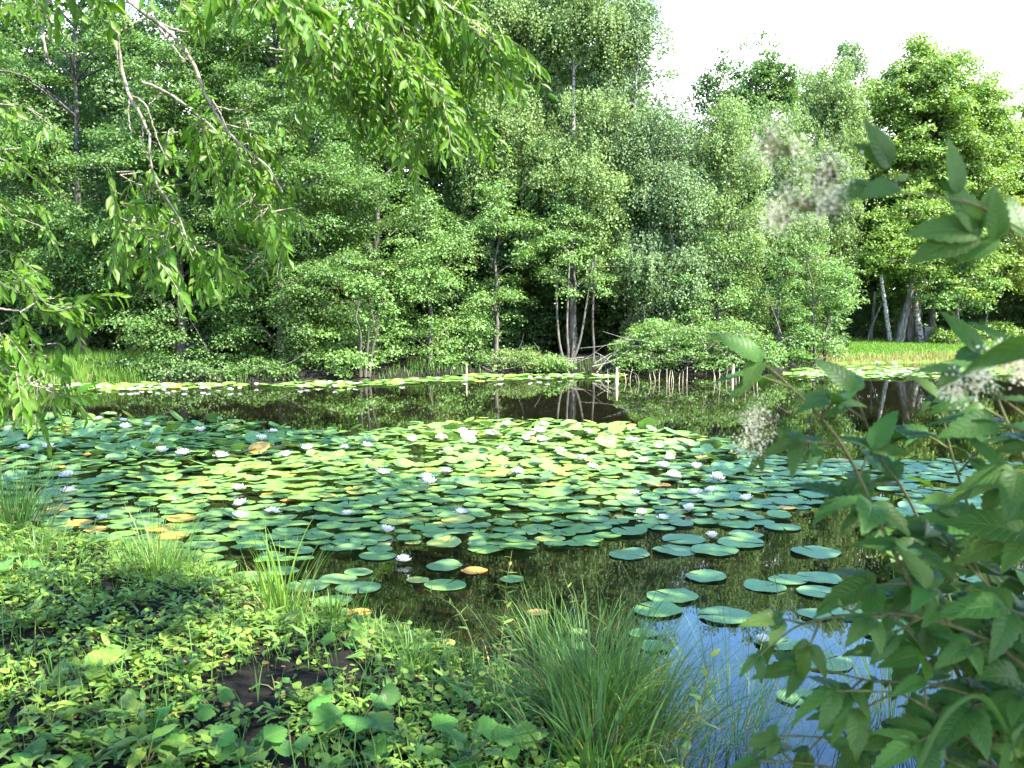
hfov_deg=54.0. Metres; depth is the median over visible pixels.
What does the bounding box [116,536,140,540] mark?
lily pad
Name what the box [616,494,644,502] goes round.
lily pad
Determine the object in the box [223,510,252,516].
lily pad
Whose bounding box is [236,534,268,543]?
lily pad
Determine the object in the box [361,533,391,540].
lily pad
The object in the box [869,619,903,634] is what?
lily pad
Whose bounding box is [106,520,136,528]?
lily pad
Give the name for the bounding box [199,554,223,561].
lily pad
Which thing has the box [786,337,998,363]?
lawn grass
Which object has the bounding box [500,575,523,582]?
lily pad
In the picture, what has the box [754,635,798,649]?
lily pad
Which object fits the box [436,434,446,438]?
water lily
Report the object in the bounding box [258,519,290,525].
lily pad
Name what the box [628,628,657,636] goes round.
lily pad
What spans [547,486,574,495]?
lily pad
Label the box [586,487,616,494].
lily pad
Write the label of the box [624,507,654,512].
lily pad
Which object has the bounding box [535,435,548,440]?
water lily
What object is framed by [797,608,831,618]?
lily pad
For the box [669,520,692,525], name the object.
lily pad
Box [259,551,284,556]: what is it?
lily pad
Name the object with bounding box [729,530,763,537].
lily pad
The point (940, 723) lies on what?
broad grass
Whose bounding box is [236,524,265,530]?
lily pad
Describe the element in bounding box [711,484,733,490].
lily pad
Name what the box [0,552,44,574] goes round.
broadleaf plant
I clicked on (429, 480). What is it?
water lily
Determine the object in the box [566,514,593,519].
lily pad
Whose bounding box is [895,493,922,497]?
lily pad
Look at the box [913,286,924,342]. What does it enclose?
bare trunk
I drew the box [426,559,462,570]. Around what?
lily pad
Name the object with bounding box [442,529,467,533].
lily pad
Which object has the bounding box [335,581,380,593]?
lily pad
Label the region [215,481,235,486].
lily pad
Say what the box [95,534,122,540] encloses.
lily pad
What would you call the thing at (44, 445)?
water lily
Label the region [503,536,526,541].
lily pad
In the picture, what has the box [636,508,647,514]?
water lily
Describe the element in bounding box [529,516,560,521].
lily pad
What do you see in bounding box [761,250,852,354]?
undergrowth bush
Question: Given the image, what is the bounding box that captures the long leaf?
[955,334,1023,378]
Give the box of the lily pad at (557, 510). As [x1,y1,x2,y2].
[541,508,573,513]
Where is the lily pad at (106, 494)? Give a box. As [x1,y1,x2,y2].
[96,492,126,496]
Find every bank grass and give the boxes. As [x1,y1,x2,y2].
[1,346,176,383]
[16,363,97,383]
[819,350,982,363]
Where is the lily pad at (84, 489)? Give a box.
[61,487,93,492]
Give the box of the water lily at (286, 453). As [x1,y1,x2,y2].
[281,450,291,456]
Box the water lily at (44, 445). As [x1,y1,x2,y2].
[40,443,56,447]
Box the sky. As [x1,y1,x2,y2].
[1,0,1023,293]
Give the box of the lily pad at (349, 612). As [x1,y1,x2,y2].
[347,608,371,614]
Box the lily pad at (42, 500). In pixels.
[27,498,52,504]
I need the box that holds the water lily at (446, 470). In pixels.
[440,467,451,472]
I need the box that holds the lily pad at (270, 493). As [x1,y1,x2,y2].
[261,491,276,494]
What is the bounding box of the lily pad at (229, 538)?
[215,536,238,541]
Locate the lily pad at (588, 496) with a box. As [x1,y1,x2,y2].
[570,494,596,499]
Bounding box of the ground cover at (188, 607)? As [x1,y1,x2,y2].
[0,520,683,767]
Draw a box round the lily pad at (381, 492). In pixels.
[377,491,396,493]
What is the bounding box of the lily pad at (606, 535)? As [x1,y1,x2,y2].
[594,532,620,537]
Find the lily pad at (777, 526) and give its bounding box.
[764,523,800,529]
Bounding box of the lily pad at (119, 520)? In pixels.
[110,518,135,522]
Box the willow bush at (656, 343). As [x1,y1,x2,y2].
[586,293,794,374]
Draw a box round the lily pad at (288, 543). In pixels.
[271,540,303,547]
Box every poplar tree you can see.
[673,42,770,239]
[689,36,782,265]
[708,25,804,207]
[775,65,831,253]
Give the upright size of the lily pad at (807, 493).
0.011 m
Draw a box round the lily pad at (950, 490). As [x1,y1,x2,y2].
[942,489,955,491]
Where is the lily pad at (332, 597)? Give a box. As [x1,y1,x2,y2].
[315,595,351,605]
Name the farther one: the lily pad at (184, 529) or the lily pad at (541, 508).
the lily pad at (541, 508)
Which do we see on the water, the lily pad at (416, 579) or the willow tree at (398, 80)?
the lily pad at (416, 579)
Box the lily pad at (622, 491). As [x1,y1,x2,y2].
[612,489,638,495]
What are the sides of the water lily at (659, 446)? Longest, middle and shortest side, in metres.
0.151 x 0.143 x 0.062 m
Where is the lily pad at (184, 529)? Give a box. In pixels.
[176,526,202,530]
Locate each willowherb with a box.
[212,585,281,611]
[426,586,491,691]
[434,627,465,700]
[487,608,517,687]
[492,552,530,681]
[557,558,634,677]
[671,646,721,767]
[761,563,784,639]
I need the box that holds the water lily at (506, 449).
[496,445,510,450]
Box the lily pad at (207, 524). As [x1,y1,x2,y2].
[188,521,216,526]
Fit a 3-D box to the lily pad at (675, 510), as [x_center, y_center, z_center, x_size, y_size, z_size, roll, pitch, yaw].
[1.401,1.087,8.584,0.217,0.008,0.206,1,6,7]
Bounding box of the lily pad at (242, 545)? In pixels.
[231,543,254,548]
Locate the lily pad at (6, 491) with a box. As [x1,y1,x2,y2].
[0,490,21,494]
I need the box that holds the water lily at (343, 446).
[340,444,350,448]
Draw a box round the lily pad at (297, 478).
[281,477,308,479]
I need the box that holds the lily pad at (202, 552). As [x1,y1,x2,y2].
[180,549,213,556]
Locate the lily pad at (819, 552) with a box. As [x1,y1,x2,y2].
[790,545,841,558]
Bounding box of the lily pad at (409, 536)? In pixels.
[396,534,420,539]
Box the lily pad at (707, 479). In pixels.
[701,477,726,482]
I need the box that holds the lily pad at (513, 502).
[503,499,527,504]
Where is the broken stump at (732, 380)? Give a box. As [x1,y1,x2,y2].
[731,364,733,382]
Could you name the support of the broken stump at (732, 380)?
in the water
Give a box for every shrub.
[88,349,172,380]
[138,352,191,369]
[147,356,224,381]
[189,318,275,367]
[221,352,310,380]
[274,334,347,368]
[434,322,497,372]
[480,333,571,374]
[536,345,604,372]
[924,325,959,343]
[954,319,1023,338]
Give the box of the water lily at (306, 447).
[300,444,313,450]
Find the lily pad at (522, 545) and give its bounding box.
[499,542,536,548]
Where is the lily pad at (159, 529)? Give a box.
[146,525,174,531]
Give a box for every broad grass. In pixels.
[916,693,1018,767]
[999,723,1023,767]
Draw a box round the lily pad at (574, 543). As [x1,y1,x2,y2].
[565,540,584,545]
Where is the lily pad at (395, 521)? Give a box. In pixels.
[380,518,408,524]
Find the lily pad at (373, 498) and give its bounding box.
[358,495,386,501]
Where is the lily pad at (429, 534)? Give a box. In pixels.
[422,531,445,536]
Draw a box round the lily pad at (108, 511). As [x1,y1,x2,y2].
[92,509,125,516]
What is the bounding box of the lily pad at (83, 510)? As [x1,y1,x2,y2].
[59,508,93,513]
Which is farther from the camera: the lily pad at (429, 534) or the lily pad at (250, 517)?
the lily pad at (250, 517)
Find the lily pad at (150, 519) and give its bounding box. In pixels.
[137,517,163,523]
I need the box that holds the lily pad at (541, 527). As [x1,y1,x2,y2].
[521,524,553,530]
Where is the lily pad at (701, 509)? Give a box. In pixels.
[691,507,711,511]
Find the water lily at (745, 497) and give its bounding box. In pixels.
[739,494,752,501]
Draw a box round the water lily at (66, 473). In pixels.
[58,470,74,477]
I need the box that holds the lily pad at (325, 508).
[314,504,344,510]
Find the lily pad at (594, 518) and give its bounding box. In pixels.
[578,516,608,521]
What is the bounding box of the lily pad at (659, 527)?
[649,525,674,529]
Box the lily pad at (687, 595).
[647,588,697,602]
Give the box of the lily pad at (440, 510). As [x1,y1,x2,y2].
[432,508,456,512]
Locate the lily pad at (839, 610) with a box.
[831,607,861,617]
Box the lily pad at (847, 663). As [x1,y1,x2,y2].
[811,652,853,670]
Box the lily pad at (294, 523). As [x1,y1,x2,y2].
[277,520,310,526]
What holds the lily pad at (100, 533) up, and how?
on the water
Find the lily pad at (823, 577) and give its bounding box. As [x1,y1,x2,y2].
[796,572,841,583]
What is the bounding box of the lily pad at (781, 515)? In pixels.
[766,512,791,517]
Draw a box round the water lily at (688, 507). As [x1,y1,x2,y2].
[681,502,695,511]
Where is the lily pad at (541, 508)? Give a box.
[529,505,553,511]
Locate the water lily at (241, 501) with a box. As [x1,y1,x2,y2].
[233,498,247,505]
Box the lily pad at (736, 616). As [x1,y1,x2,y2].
[698,606,751,623]
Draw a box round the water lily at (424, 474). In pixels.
[419,472,433,478]
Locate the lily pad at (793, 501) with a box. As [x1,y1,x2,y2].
[772,498,805,504]
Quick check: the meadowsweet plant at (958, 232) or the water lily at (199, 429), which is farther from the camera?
the water lily at (199, 429)
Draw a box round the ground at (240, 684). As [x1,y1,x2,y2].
[0,312,1023,767]
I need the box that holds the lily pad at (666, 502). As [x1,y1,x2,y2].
[650,499,677,504]
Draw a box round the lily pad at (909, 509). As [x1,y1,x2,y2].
[895,507,912,511]
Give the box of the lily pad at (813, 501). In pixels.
[803,499,823,503]
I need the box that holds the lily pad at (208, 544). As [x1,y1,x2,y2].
[183,541,219,548]
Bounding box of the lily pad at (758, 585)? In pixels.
[744,579,786,591]
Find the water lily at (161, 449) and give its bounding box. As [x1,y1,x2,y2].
[155,446,169,453]
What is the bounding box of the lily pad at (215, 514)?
[196,511,225,517]
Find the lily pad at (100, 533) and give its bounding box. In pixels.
[80,531,105,535]
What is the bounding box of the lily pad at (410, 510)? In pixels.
[400,507,422,512]
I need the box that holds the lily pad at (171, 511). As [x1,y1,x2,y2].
[160,509,184,513]
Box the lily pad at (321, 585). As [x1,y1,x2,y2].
[286,579,329,591]
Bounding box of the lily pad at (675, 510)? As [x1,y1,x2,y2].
[664,508,687,513]
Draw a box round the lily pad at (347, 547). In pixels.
[332,543,365,550]
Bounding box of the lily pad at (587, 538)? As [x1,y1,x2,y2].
[572,534,603,541]
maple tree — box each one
[847,175,1023,326]
[911,253,1012,342]
[988,83,1023,299]
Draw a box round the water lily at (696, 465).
[690,462,703,469]
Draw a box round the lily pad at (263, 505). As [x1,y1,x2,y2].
[254,504,269,507]
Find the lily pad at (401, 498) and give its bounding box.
[388,496,413,501]
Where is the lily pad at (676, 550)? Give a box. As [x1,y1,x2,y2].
[653,544,695,555]
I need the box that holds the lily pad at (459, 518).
[441,514,474,523]
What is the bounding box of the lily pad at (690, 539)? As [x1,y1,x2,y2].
[662,534,705,543]
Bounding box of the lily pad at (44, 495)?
[20,494,52,499]
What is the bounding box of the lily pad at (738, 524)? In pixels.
[718,520,754,527]
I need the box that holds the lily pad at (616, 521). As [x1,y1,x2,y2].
[602,518,628,524]
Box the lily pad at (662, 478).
[655,477,672,480]
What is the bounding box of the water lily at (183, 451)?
[177,448,189,454]
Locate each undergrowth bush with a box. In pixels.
[0,234,104,352]
[3,237,61,345]
[63,248,173,351]
[121,210,262,357]
[230,242,320,353]
[310,244,394,352]
[363,226,465,354]
[449,252,530,352]
[511,254,599,351]
[561,272,657,351]
[653,238,725,350]
[689,220,803,350]
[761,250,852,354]
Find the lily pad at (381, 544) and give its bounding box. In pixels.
[375,542,390,545]
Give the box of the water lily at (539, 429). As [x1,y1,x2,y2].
[533,426,545,432]
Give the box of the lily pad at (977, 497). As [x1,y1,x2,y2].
[967,495,980,500]
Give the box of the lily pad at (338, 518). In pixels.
[323,516,350,520]
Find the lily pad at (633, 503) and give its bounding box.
[621,502,647,505]
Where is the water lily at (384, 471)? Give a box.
[376,468,391,474]
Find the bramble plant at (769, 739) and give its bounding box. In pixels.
[729,692,998,767]
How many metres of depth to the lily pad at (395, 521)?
8.18 m
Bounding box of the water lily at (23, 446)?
[19,444,29,448]
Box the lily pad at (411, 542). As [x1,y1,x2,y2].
[404,541,420,543]
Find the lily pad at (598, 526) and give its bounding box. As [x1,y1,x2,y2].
[582,523,611,529]
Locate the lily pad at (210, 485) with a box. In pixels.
[191,482,216,486]
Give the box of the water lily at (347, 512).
[340,510,353,514]
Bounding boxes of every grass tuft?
[0,442,92,532]
[0,512,125,576]
[81,492,219,583]
[199,508,347,626]
[280,563,378,630]
[358,609,475,680]
[480,582,603,668]
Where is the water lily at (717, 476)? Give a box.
[710,472,725,480]
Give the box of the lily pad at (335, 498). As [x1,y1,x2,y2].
[322,497,348,500]
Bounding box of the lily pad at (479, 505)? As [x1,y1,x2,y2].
[463,502,489,507]
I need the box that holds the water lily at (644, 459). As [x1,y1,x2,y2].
[638,458,649,461]
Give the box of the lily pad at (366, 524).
[351,521,377,526]
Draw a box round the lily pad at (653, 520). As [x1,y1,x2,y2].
[642,518,670,523]
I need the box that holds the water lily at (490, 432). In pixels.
[486,429,498,435]
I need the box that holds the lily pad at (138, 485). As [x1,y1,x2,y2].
[123,483,146,488]
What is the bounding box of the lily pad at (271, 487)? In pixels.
[261,484,287,490]
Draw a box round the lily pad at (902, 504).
[898,501,931,509]
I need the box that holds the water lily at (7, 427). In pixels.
[0,425,11,431]
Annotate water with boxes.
[0,362,1023,767]
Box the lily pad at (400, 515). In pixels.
[386,512,413,517]
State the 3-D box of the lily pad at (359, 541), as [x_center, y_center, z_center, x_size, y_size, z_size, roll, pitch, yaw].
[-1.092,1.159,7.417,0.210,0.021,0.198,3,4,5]
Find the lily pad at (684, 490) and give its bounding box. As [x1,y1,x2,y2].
[677,488,706,493]
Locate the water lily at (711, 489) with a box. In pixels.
[703,486,719,491]
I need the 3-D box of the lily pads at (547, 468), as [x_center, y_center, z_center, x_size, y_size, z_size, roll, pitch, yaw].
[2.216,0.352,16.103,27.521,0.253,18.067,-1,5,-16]
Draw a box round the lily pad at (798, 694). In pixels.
[776,688,812,704]
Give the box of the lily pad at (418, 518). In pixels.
[406,516,428,521]
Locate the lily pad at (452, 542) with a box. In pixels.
[426,536,460,546]
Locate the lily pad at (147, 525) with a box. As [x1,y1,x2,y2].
[128,521,160,529]
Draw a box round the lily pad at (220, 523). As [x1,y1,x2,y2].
[210,520,234,525]
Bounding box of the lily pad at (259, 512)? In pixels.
[252,510,272,514]
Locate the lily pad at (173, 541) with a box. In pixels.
[151,541,183,546]
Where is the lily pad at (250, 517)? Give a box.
[232,514,259,519]
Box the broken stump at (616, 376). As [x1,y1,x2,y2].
[615,367,617,383]
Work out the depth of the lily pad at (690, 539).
7.59 m
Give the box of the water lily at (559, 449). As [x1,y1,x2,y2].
[554,447,566,451]
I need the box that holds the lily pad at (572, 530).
[561,527,592,532]
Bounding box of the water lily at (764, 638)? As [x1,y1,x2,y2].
[754,633,768,643]
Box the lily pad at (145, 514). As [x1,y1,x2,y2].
[130,512,157,517]
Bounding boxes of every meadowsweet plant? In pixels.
[707,332,1013,764]
[730,397,847,473]
[738,546,1023,727]
[742,110,1023,263]
[750,611,1023,767]
[849,437,1023,767]
[895,374,1023,743]
[910,328,1023,522]
[926,311,1023,671]
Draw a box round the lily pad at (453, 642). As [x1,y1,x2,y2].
[432,638,455,647]
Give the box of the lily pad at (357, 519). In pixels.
[345,517,370,521]
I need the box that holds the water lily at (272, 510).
[264,506,282,513]
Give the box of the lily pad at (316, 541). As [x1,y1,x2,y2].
[302,538,330,544]
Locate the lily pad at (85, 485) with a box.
[72,484,99,487]
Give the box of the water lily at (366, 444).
[361,441,372,446]
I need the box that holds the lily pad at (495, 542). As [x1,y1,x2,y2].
[487,540,509,544]
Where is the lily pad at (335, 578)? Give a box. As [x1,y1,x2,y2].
[318,573,356,583]
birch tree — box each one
[409,0,568,348]
[504,0,652,352]
[553,0,717,345]
[600,94,738,352]
[677,93,789,352]
[722,98,835,350]
[810,33,883,330]
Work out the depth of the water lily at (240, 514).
8.24 m
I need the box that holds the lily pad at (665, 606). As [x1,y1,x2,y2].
[633,601,681,616]
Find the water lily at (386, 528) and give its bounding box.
[380,524,394,532]
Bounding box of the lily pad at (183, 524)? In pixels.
[163,522,194,527]
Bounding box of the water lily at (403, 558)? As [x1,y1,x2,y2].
[395,554,411,562]
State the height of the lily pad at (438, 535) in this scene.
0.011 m
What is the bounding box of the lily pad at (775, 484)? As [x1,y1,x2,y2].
[763,482,789,486]
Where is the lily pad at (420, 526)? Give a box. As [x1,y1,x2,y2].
[410,523,438,529]
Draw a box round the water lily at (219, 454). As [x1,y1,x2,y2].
[212,451,229,457]
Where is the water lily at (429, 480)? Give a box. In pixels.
[421,476,436,484]
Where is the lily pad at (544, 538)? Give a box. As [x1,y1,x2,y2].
[534,535,564,541]
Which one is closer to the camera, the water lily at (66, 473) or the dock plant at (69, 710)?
the dock plant at (69, 710)
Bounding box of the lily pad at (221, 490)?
[205,488,232,492]
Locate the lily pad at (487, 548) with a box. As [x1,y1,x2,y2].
[468,544,504,553]
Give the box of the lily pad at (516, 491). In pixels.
[495,489,522,494]
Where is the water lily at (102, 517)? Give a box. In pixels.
[97,514,108,519]
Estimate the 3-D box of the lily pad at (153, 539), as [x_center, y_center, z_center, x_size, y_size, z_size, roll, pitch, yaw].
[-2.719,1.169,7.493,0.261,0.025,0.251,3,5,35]
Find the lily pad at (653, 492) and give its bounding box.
[641,492,665,495]
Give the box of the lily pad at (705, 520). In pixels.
[690,518,721,523]
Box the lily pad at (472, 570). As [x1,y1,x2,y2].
[461,567,487,573]
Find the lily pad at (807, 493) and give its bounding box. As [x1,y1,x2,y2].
[799,491,826,496]
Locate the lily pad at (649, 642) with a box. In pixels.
[637,640,668,650]
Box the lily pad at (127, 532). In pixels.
[110,530,136,535]
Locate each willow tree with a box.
[0,0,558,461]
[763,56,885,291]
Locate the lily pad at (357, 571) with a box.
[344,568,372,575]
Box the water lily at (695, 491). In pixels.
[687,488,701,494]
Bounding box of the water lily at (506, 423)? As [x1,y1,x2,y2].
[502,420,510,425]
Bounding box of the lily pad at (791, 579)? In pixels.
[768,574,808,583]
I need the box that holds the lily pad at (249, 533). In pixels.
[241,532,263,537]
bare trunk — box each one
[555,256,563,356]
[566,256,569,360]
[570,262,592,362]
[592,256,595,361]
[866,302,882,340]
[869,291,875,339]
[879,275,892,342]
[894,275,916,342]
[906,282,913,341]
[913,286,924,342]
[981,304,991,337]
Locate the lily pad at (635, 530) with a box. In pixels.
[611,526,646,534]
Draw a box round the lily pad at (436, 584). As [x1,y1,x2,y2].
[424,579,465,589]
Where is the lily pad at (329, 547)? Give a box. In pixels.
[320,544,337,550]
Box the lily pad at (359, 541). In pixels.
[350,538,377,544]
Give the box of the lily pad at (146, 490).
[137,489,155,492]
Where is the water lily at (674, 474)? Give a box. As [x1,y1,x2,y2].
[666,470,682,477]
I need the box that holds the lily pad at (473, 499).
[466,496,493,502]
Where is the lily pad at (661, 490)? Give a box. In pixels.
[653,488,677,493]
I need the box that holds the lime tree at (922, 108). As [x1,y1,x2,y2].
[840,24,1023,336]
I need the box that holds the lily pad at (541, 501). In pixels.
[526,498,554,504]
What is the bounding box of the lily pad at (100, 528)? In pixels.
[83,526,107,531]
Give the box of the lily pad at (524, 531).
[512,528,538,534]
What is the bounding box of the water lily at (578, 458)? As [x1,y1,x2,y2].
[575,454,586,460]
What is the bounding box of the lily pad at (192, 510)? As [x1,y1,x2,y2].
[179,508,203,512]
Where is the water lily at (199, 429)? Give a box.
[195,426,206,431]
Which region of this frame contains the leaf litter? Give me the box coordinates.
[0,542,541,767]
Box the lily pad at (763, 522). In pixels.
[748,519,774,524]
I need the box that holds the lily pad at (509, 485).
[495,483,521,487]
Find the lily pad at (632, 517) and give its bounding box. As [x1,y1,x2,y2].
[617,516,641,519]
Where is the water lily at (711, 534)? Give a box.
[705,531,717,538]
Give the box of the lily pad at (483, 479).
[474,477,493,481]
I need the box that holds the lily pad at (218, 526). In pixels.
[204,524,228,528]
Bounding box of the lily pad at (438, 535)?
[433,533,455,540]
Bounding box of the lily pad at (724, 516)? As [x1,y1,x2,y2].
[712,514,738,518]
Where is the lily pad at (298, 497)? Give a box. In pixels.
[288,495,319,499]
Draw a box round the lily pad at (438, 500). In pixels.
[428,498,453,502]
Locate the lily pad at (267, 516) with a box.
[259,515,281,518]
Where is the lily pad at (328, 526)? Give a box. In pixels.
[317,524,343,528]
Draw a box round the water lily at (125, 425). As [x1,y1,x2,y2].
[119,422,131,427]
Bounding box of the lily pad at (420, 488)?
[407,485,430,490]
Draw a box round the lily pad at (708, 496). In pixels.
[696,492,728,500]
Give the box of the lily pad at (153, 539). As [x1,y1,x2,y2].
[132,538,161,543]
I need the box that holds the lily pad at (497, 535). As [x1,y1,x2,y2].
[486,533,507,537]
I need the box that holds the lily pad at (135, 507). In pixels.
[120,506,145,510]
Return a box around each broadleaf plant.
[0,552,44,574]
[0,725,66,761]
[73,728,130,767]
[145,706,215,732]
[154,723,245,759]
[184,686,235,707]
[214,723,291,767]
[249,673,290,691]
[254,712,325,752]
[307,682,401,732]
[320,623,366,648]
[365,713,469,762]
[418,714,518,767]
[452,720,549,759]
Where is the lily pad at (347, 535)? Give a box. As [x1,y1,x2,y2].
[331,532,369,538]
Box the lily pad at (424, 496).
[410,494,439,498]
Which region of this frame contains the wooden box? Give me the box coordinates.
[922,327,934,341]
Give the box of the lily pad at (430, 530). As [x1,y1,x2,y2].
[421,527,446,532]
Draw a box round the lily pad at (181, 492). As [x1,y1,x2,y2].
[165,491,191,493]
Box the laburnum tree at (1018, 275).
[977,191,1023,299]
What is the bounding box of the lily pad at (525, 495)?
[505,493,532,497]
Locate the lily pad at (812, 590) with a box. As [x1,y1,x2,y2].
[796,585,830,597]
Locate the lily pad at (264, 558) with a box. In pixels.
[254,556,278,561]
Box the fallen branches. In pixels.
[549,333,635,373]
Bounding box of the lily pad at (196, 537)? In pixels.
[189,535,212,539]
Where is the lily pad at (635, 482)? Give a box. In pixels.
[615,479,641,484]
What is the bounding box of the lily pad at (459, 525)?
[445,523,469,527]
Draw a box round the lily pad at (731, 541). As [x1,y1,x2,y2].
[717,536,764,547]
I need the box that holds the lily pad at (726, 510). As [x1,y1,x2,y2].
[712,507,744,513]
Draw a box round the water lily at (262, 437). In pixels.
[256,434,266,440]
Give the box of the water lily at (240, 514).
[232,510,248,518]
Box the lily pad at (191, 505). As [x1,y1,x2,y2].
[176,502,209,509]
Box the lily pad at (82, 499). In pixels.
[69,498,95,501]
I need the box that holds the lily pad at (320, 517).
[303,514,330,519]
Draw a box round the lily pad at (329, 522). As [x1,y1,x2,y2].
[317,521,342,524]
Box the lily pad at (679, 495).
[666,493,693,498]
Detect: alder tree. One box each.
[0,0,202,350]
[33,0,296,371]
[151,0,402,368]
[284,25,474,354]
[364,190,494,368]
[449,176,547,359]
[516,185,634,359]
[669,226,767,335]
[739,234,820,366]
[770,243,870,367]
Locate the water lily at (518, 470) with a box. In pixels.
[511,467,524,473]
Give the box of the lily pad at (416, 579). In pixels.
[406,576,428,582]
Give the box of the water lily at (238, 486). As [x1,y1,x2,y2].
[232,484,245,490]
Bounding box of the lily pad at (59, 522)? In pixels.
[43,520,67,525]
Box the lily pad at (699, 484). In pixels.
[689,483,715,486]
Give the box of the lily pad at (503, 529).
[492,526,515,531]
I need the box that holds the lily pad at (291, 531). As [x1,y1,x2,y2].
[272,527,307,535]
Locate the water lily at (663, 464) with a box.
[656,461,669,468]
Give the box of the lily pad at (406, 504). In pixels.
[393,502,416,506]
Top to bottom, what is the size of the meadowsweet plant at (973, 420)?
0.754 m
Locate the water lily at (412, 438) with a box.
[407,436,417,441]
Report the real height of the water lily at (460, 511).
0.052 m
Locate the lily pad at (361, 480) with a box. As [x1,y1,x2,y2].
[351,480,373,481]
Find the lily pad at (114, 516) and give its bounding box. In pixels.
[106,514,128,518]
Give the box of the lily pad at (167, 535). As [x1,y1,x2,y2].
[157,531,189,539]
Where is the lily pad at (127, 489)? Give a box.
[115,487,139,491]
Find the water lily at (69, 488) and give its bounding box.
[60,486,76,492]
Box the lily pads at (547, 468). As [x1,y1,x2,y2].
[0,365,1023,560]
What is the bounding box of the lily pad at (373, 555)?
[359,551,396,559]
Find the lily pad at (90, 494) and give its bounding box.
[77,492,99,496]
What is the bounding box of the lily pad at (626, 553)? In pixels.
[609,547,649,559]
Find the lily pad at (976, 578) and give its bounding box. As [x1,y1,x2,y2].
[960,575,981,581]
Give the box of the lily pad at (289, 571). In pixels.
[264,566,298,574]
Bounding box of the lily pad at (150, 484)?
[141,482,163,486]
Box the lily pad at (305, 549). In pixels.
[291,546,313,553]
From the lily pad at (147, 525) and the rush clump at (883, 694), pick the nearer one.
the rush clump at (883, 694)
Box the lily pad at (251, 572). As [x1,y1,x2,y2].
[229,571,266,581]
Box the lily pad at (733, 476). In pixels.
[723,474,743,477]
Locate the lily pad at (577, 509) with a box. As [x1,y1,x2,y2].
[565,507,595,511]
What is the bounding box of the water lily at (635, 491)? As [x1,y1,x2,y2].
[628,489,640,495]
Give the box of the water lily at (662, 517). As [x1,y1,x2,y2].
[656,514,668,520]
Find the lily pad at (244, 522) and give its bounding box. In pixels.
[231,520,258,524]
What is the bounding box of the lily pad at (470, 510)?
[464,508,484,513]
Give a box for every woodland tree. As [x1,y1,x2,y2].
[0,0,137,345]
[0,10,87,332]
[0,19,90,195]
[19,1,193,336]
[88,0,326,345]
[94,39,181,198]
[210,47,320,251]
[224,6,401,344]
[286,8,502,341]
[383,135,482,279]
[411,137,548,344]
[496,0,664,341]
[590,52,704,334]
[678,146,724,322]
[711,143,796,320]
[830,202,895,335]
[849,201,925,338]
[869,185,937,326]
[892,262,992,330]
[936,239,1014,329]
[962,224,1023,335]
[1002,247,1023,332]
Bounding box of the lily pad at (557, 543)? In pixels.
[544,540,567,545]
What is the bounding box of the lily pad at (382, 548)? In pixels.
[367,545,391,551]
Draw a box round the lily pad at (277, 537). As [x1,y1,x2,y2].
[268,534,291,539]
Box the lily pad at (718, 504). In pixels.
[704,502,735,506]
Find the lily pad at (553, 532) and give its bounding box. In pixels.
[539,529,566,535]
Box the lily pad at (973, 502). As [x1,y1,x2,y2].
[959,500,977,504]
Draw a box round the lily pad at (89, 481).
[79,477,105,483]
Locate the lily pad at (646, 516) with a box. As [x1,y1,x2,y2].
[634,514,658,518]
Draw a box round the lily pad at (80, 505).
[67,502,98,506]
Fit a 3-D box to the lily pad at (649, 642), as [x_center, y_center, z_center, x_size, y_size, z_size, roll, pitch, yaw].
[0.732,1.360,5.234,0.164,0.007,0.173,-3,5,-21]
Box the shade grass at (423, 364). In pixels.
[115,348,805,382]
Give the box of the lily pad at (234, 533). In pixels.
[222,530,255,535]
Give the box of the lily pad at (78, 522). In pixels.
[60,519,93,525]
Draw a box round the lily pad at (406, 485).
[390,483,419,488]
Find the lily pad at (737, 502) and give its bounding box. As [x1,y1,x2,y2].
[725,500,750,504]
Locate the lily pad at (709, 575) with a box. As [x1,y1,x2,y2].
[685,569,725,581]
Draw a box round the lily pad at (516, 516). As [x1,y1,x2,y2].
[502,514,528,517]
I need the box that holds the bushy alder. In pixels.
[304,270,417,378]
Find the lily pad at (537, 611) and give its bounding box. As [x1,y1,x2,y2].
[527,609,547,614]
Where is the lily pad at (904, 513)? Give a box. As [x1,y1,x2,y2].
[900,511,918,516]
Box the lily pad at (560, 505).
[549,502,579,508]
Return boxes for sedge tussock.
[418,561,791,762]
[481,598,847,767]
[483,654,701,767]
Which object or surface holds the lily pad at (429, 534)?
on the water
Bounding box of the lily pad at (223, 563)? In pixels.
[200,561,236,569]
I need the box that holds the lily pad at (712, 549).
[690,543,738,555]
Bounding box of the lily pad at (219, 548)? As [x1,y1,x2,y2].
[202,546,228,551]
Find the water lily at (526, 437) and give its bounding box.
[521,434,532,440]
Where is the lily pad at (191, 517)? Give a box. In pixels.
[166,514,196,521]
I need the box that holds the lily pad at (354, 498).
[348,496,361,499]
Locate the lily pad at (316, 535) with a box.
[298,531,334,539]
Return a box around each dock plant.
[14,700,82,725]
[37,648,126,691]
[72,717,148,747]
[76,688,146,721]
[106,723,194,767]
[143,624,187,646]
[177,608,220,626]
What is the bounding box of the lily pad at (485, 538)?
[468,536,491,540]
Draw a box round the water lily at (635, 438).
[626,437,638,442]
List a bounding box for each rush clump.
[526,551,920,767]
[676,529,974,763]
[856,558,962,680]
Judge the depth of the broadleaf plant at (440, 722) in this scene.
3.59 m
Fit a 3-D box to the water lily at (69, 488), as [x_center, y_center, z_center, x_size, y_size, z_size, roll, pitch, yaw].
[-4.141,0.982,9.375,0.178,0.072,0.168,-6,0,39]
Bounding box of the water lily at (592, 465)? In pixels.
[586,462,598,468]
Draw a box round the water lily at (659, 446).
[654,443,665,448]
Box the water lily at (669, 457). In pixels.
[664,454,675,460]
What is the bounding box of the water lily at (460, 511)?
[453,508,468,513]

